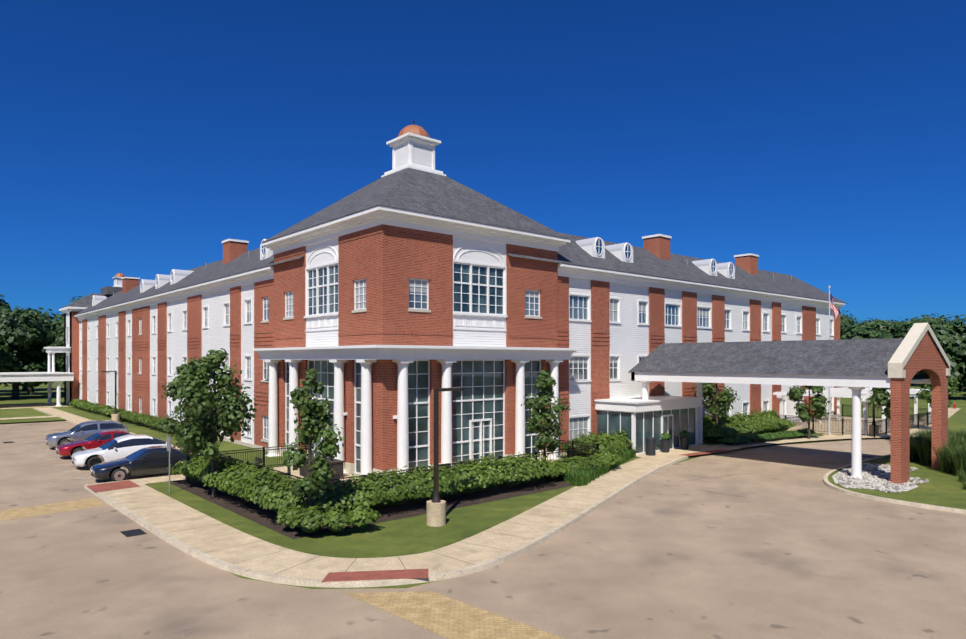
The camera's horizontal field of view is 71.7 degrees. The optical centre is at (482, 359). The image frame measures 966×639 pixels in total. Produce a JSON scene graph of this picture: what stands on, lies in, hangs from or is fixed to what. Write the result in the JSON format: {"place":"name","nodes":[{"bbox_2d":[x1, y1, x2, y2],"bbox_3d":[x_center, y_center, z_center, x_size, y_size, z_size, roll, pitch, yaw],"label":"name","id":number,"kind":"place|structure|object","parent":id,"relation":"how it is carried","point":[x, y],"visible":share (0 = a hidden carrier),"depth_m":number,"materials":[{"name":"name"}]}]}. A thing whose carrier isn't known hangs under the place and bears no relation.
{"place":"outdoors","nodes":[
{"label":"outdoors","id":0,"kind":"place"},
{"bbox_2d":[0,381,965,638],"bbox_3d":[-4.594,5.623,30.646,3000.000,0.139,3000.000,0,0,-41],"label":"ground","id":1,"kind":"structure","parent":0,"point":[785,538],"depth_m":19.43,"materials":[{"name":"concrete"}]},
{"bbox_2d":[45,420,128,446],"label":"silver car","id":2,"kind":"object","parent":1,"relation":"on","point":[83,430],"visible":0.73,"depth_m":43.05,"materials":[{"name":"grey metal"}]},
{"bbox_2d":[55,430,130,455],"bbox_3d":[-22.516,4.950,39.815,4.893,1.446,2.033,0,0,-39],"label":"red car","id":3,"kind":"object","parent":1,"relation":"on","point":[98,439],"visible":0.46,"depth_m":38.79,"materials":[{"name":"red metal"}]},
{"bbox_2d":[71,434,173,467],"bbox_3d":[-19.366,4.875,36.061,4.773,1.593,2.098,0,0,-38],"label":"white car","id":4,"kind":"object","parent":1,"relation":"on","point":[120,447],"visible":0.65,"depth_m":35.24,"materials":[{"name":"white metal"}]},
{"bbox_2d":[90,445,199,480],"bbox_3d":[-16.140,4.949,32.373,4.903,1.445,2.052,0,0,-37],"label":"dark car","id":5,"kind":"object","parent":1,"relation":"on","point":[150,460],"visible":0.83,"depth_m":31.55,"materials":[{"name":"blue"}]},
{"bbox_2d":[0,118,847,476],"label":"building","id":6,"kind":"structure","parent":1,"relation":"on","point":[386,336],"depth_m":38.74,"materials":[{"name":"brick"}]},
{"bbox_2d":[66,238,832,474],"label":"windows","id":7,"kind":"structure","parent":6,"relation":"attached to","point":[478,415],"depth_m":35.53,"materials":[{"name":"clear glass"}]},
{"bbox_2d":[60,168,845,314],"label":"roofs","id":8,"kind":"structure","parent":6,"relation":"on","point":[414,190],"depth_m":39.77,"materials":[{"name":"grey"}]},
{"bbox_2d":[3,246,955,536],"bbox_3d":[-6.175,-1.197,60.869,85.200,13.780,90.525,0,0,32],"label":"site","id":9,"kind":"object","parent":1,"relation":"on","point":[435,510],"visible":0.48,"depth_m":35.70,"materials":[{"name":"concrete"},{"name":"grass"},{"name":"brick"}]},
{"bbox_2d":[830,293,838,321],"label":"flag","id":10,"kind":"object","parent":9,"relation":"attached to","point":[835,310],"visible":0.96,"depth_m":49.14,"materials":[{"name":"multicoloured fabric"}]},
{"bbox_2d":[0,294,965,398],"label":"trees","id":11,"kind":"object","parent":1,"relation":"on","point":[27,336],"visible":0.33,"depth_m":96.44,"materials":[{"name":"green plant"}]},
{"bbox_2d":[69,348,965,532],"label":"vegetation","id":12,"kind":"object","parent":1,"relation":"on","point":[306,505],"visible":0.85,"depth_m":27.09,"materials":[{"name":"green plant"}]},
{"bbox_2d":[594,323,949,483],"bbox_3d":[15.421,1.958,37.722,8.850,7.470,16.300,0,0,-41],"label":"canopy","id":13,"kind":"object","parent":1,"relation":"on","point":[915,355],"visible":0.9,"depth_m":34.02,"materials":[{"name":"brick"}]},
{"bbox_2d":[0,0,965,324],"label":"sky","id":14,"kind":"structure","parent":0,"point":[823,141],"materials":[{"name":"blue"}]}
]}

